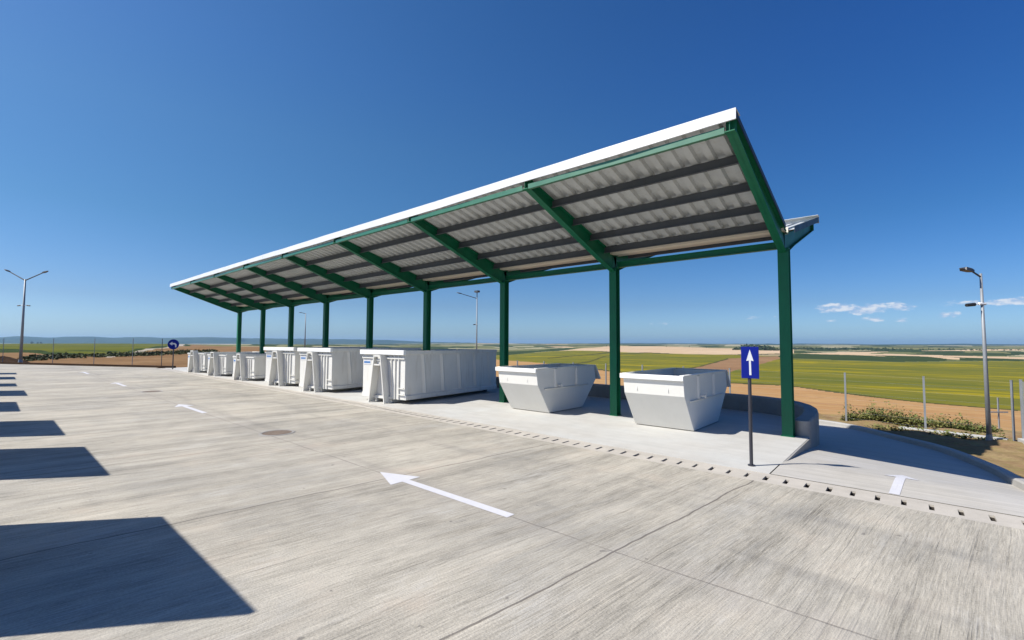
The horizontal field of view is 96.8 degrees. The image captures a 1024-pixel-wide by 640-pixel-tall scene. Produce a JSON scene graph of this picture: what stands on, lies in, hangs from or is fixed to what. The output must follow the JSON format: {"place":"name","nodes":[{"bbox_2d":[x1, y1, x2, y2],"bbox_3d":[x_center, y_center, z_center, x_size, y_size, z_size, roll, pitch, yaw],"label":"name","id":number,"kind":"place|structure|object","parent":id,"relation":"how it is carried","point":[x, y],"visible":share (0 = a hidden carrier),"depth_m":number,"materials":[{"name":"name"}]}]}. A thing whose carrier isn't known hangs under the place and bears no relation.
{"place":"outdoors","nodes":[
{"label":"outdoors","id":0,"kind":"place"},
{"bbox_2d":[0,346,166,354],"bbox_3d":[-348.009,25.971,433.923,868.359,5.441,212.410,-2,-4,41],"label":"grass bank","id":1,"kind":"structure","parent":0,"point":[43,352],"depth_m":135.74,"materials":[{"name":"brown soil"}]},
{"bbox_2d":[0,344,167,353],"bbox_3d":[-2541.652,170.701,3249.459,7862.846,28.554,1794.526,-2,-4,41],"label":"green field","id":2,"kind":"structure","parent":0,"point":[67,348],"depth_m":371.05,"materials":[{"name":"green plant"}]},
{"bbox_2d":[0,345,265,367],"bbox_3d":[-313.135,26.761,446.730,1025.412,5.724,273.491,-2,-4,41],"label":"brown field","id":3,"kind":"structure","parent":0,"point":[180,360],"depth_m":70.24,"materials":[{"name":"brown soil"}]},
{"bbox_2d":[4,269,47,361],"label":"street lamp","id":4,"kind":"object","parent":3,"relation":"on","point":[22,334],"visible":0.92,"depth_m":45.16,"materials":[{"name":"metal"}]},
{"bbox_2d":[2,339,162,365],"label":"wire fence","id":5,"kind":"object","parent":3,"relation":"on","point":[89,351],"visible":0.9,"depth_m":42.38,"materials":[{"name":"metal"}]},
{"bbox_2d":[17,349,219,360],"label":"scrub","id":6,"kind":"object","parent":3,"relation":"on","point":[57,356],"visible":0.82,"depth_m":80.59,"materials":[{"name":"green plant"}]},
{"bbox_2d":[299,312,305,346],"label":"street lamp","id":7,"kind":"object","parent":3,"relation":"on","point":[305,329],"visible":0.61,"depth_m":93.96,"materials":[{"name":"metal"}]},
{"bbox_2d":[107,344,216,356],"bbox_3d":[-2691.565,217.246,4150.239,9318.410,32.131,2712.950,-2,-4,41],"label":"gravel track","id":8,"kind":"structure","parent":0,"point":[160,348],"depth_m":230.14,"materials":[{"name":"beige gravel"}]},
{"bbox_2d":[168,367,809,474],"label":"canopy slab","id":9,"kind":"structure","parent":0,"point":[723,440],"depth_m":12.00,"materials":[{"name":"concrete"}]},
{"bbox_2d":[168,339,178,368],"bbox_3d":[-27.046,2.733,36.307,0.800,2.380,0.096,1,-3,-14],"label":"road sign","id":10,"kind":"object","parent":9,"relation":"on","point":[173,344],"visible":1,"depth_m":36.30,"materials":[{"name":"metal"}]},
{"bbox_2d":[187,350,264,372],"bbox_3d":[-21.532,3.071,34.529,2.464,1.568,5.070,-1,-3,30],"label":"rolloff container","id":11,"kind":"object","parent":9,"relation":"on","point":[197,362],"visible":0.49,"depth_m":32.35,"materials":[{"name":"white metal"}]},
{"bbox_2d":[207,352,265,375],"bbox_3d":[-17.898,2.931,31.269,2.464,1.548,5.070,-2,-3,32],"label":"rolloff container","id":12,"kind":"object","parent":9,"relation":"on","point":[220,364],"visible":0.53,"depth_m":29.09,"materials":[{"name":"white metal"}]},
{"bbox_2d":[232,353,265,380],"bbox_3d":[-14.212,2.790,27.980,2.464,1.528,5.070,-2,-3,33],"label":"rolloff container","id":13,"kind":"object","parent":9,"relation":"on","point":[248,367],"visible":0.42,"depth_m":25.83,"materials":[{"name":"white metal"}]},
{"bbox_2d":[263,347,377,385],"bbox_3d":[-10.499,2.466,25.320,2.464,1.938,5.820,-1,-3,29],"label":"rolloff container","id":14,"kind":"object","parent":9,"relation":"on","point":[282,366],"visible":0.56,"depth_m":22.80,"materials":[{"name":"white metal"}]},
{"bbox_2d":[297,347,420,391],"bbox_3d":[-7.419,2.341,22.588,2.464,1.938,5.820,-2,-3,32],"label":"rolloff container","id":15,"kind":"object","parent":9,"relation":"on","point":[326,369],"visible":0.69,"depth_m":20.31,"materials":[{"name":"white metal"}]},
{"bbox_2d":[360,349,496,403],"bbox_3d":[-3.301,2.187,18.998,2.464,1.918,5.820,-2,-4,34],"label":"rolloff container","id":16,"kind":"object","parent":9,"relation":"on","point":[390,376],"visible":1,"depth_m":17.30,"materials":[{"name":"white metal"}]},
{"bbox_2d":[170,107,818,436],"bbox_3d":[-7.255,0.195,23.145,37.284,6.286,8.922,-2,-4,41],"label":"canopy","id":17,"kind":"object","parent":9,"relation":"on","point":[696,184],"visible":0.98,"depth_m":13.09,"materials":[{"name":"green metal"}]},
{"bbox_2d":[495,363,600,412],"bbox_3d":[1.363,2.276,15.695,1.910,1.410,3.855,-2,-4,41],"label":"open skip","id":18,"kind":"object","parent":9,"relation":"on","point":[550,388],"visible":1,"depth_m":14.69,"materials":[{"name":"grey paint"}]},
{"bbox_2d":[496,377,820,482],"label":"retaining wall","id":19,"kind":"structure","parent":9,"relation":"on","point":[806,420],"depth_m":14.14,"materials":[{"name":"concrete"}]},
{"bbox_2d":[620,368,730,430],"bbox_3d":[4.745,2.145,12.836,1.910,1.410,3.855,-2,-4,41],"label":"open skip","id":20,"kind":"object","parent":9,"relation":"on","point":[691,399],"visible":1,"depth_m":11.74,"materials":[{"name":"grey paint"}]},
{"bbox_2d":[741,347,758,466],"bbox_3d":[4.351,1.563,8.272,0.295,2.150,0.119,-2,-4,37],"label":"road sign","id":21,"kind":"object","parent":9,"relation":"on","point":[749,363],"visible":1,"depth_m":8.26,"materials":[{"name":"metal"}]},
{"bbox_2d":[0,364,1023,639],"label":"yard","id":22,"kind":"structure","parent":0,"point":[130,510],"depth_m":5.11,"materials":[{"name":"concrete"}]},
{"bbox_2d":[0,356,29,362],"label":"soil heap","id":23,"kind":"object","parent":22,"relation":"on","point":[7,359],"visible":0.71,"depth_m":47.10,"materials":[{"name":"brown soil"}]},
{"bbox_2d":[0,362,175,367],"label":"yard edging","id":24,"kind":"object","parent":22,"relation":"on","point":[112,365],"visible":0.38,"depth_m":40.35,"materials":[{"name":"concrete"}]},
{"bbox_2d":[175,404,206,412],"bbox_3d":[-10.600,2.913,15.009,2.950,0.001,0.560,-2,-4,41],"label":"painted arrow","id":25,"kind":"object","parent":22,"relation":"on","point":[188,407],"visible":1,"depth_m":15.18,"materials":[{"name":"paint"}]},
{"bbox_2d":[258,429,294,435],"bbox_3d":[-5.690,2.728,11.021,0.800,0.010,0.800,-2,-4,41],"label":"manhole cover","id":26,"kind":"object","parent":22,"relation":"on","point":[277,432],"visible":1,"depth_m":11.01,"materials":[{"name":"metal"}]},
{"bbox_2d":[380,472,513,516],"bbox_3d":[-1.129,2.535,6.753,2.950,0.001,0.560,-2,-4,41],"label":"painted arrow","id":27,"kind":"object","parent":22,"relation":"on","point":[391,478],"visible":1,"depth_m":6.72,"materials":[{"name":"paint"}]},
{"bbox_2d":[158,368,1023,529],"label":"drain channel","id":28,"kind":"object","parent":22,"relation":"in","point":[1017,522],"visible":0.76,"depth_m":7.82,"materials":[{"name":"concrete"}]},
{"bbox_2d":[0,336,1023,345],"bbox_3d":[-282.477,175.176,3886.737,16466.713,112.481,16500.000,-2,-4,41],"label":"hills","id":29,"kind":"structure","parent":0,"point":[120,340],"depth_m":6512.26,"materials":[{"name":"blue"}]},
{"bbox_2d":[0,343,1023,356],"bbox_3d":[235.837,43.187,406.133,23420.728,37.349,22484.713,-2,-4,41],"label":"pale far field","id":30,"kind":"structure","parent":0,"point":[849,346],"depth_m":2096.02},
{"bbox_2d":[733,344,1019,350],"bbox_3d":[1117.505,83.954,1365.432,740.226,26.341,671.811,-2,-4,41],"label":"wood","id":31,"kind":"object","parent":30,"relation":"on","point":[767,348],"visible":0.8,"depth_m":1407.52,"materials":[{"name":"green plant"}]},
{"bbox_2d":[0,0,1023,343],"label":"sky","id":32,"kind":"structure","parent":0,"point":[147,146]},
{"bbox_2d":[130,343,1023,516],"bbox_3d":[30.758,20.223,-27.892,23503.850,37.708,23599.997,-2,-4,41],"label":"open country","id":33,"kind":"structure","parent":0,"point":[576,346],"depth_m":1922.76,"materials":[{"name":"green plant"}]},
{"bbox_2d":[183,343,1023,361],"bbox_3d":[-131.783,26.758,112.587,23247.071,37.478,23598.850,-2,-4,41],"label":"dark crop strip","id":34,"kind":"object","parent":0,"point":[881,357],"visible":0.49,"depth_m":1029.12,"materials":[{"name":"green plant"}]},
{"bbox_2d":[405,343,1023,359],"bbox_3d":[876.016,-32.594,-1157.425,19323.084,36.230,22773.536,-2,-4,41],"label":"wheat field","id":35,"kind":"structure","parent":0,"point":[685,350],"depth_m":1163.51,"materials":[{"name":"beige plant"}]},
{"bbox_2d":[694,356,779,371],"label":"ploughed field","id":36,"kind":"structure","parent":0,"point":[733,364],"depth_m":372.58,"materials":[{"name":"brown soil"}]},
{"bbox_2d":[496,360,1021,430],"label":"harvested field","id":37,"kind":"structure","parent":0,"point":[823,402],"depth_m":54.41,"materials":[{"name":"brown soil"}]},
{"bbox_2d":[456,290,479,348],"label":"street lamp","id":38,"kind":"object","parent":37,"relation":"on","point":[477,291],"visible":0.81,"depth_m":54.02,"materials":[{"name":"metal"}]},
{"bbox_2d":[991,398,1007,428],"bbox_3d":[20.607,4.152,19.241,0.720,1.720,0.065,0,-3,1],"label":"marker post","id":39,"kind":"object","parent":37,"relation":"on","point":[997,411],"visible":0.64,"depth_m":19.24,"materials":[{"name":"metal"}]},
{"bbox_2d":[496,351,1023,410],"bbox_3d":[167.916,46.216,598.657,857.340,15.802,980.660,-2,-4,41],"label":"sunflower field","id":40,"kind":"structure","parent":0,"point":[957,375],"depth_m":218.51,"materials":[{"name":"green plant"}]},
{"bbox_2d":[548,352,1017,410],"bbox_3d":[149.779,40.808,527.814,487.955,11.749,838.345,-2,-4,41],"label":"field margin","id":41,"kind":"object","parent":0,"point":[773,384],"visible":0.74,"depth_m":108.29,"materials":[{"name":"green plant"}]},
{"bbox_2d":[771,448,1023,516],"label":"ramp road","id":42,"kind":"structure","parent":0,"point":[834,468],"depth_m":7.57,"materials":[{"name":"concrete"}]},
{"bbox_2d":[888,475,915,494],"bbox_3d":[6.225,2.634,7.315,0.460,0.081,1.750,-3,-4,44],"label":"painted arrow","id":43,"kind":"object","parent":42,"relation":"on","point":[897,484],"visible":1,"depth_m":7.20,"materials":[{"name":"paint"}]},
{"bbox_2d":[814,424,1008,483],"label":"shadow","id":44,"kind":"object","parent":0,"point":[843,440],"depth_m":11.75,"materials":[{"name":"concrete"}]},
{"bbox_2d":[819,414,1023,477],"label":"verge","id":45,"kind":"structure","parent":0,"point":[1008,455],"depth_m":14.58,"materials":[{"name":"soil"}]},
{"bbox_2d":[517,360,1015,440],"bbox_3d":[8.927,3.703,23.705,1.282,2.530,23.218,3,-4,-45],"label":"wire fence","id":46,"kind":"object","parent":45,"relation":"on","point":[983,436],"visible":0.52,"depth_m":17.08,"materials":[{"name":"metal"}]},
{"bbox_2d":[819,419,1023,516],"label":"kerb","id":47,"kind":"structure","parent":45,"relation":"on","point":[1010,477],"depth_m":12.13,"materials":[{"name":"concrete"}]},
{"bbox_2d":[837,397,1011,440],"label":"weeds","id":48,"kind":"object","parent":45,"relation":"on","point":[897,418],"visible":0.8,"depth_m":18.03,"materials":[{"name":"green plant"}]},
{"bbox_2d":[959,267,992,439],"bbox_3d":[15.729,1.192,15.367,0.992,5.963,0.546,0,-3,11],"label":"street lamp","id":49,"kind":"object","parent":45,"relation":"on","point":[989,435],"visible":0.83,"depth_m":15.28,"materials":[{"name":"metal"}]},
{"bbox_2d":[1017,379,1023,443],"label":"wire fence","id":50,"kind":"object","parent":45,"relation":"on","point":[1021,386],"visible":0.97,"depth_m":15.12,"materials":[{"name":"metal"}]}
]}

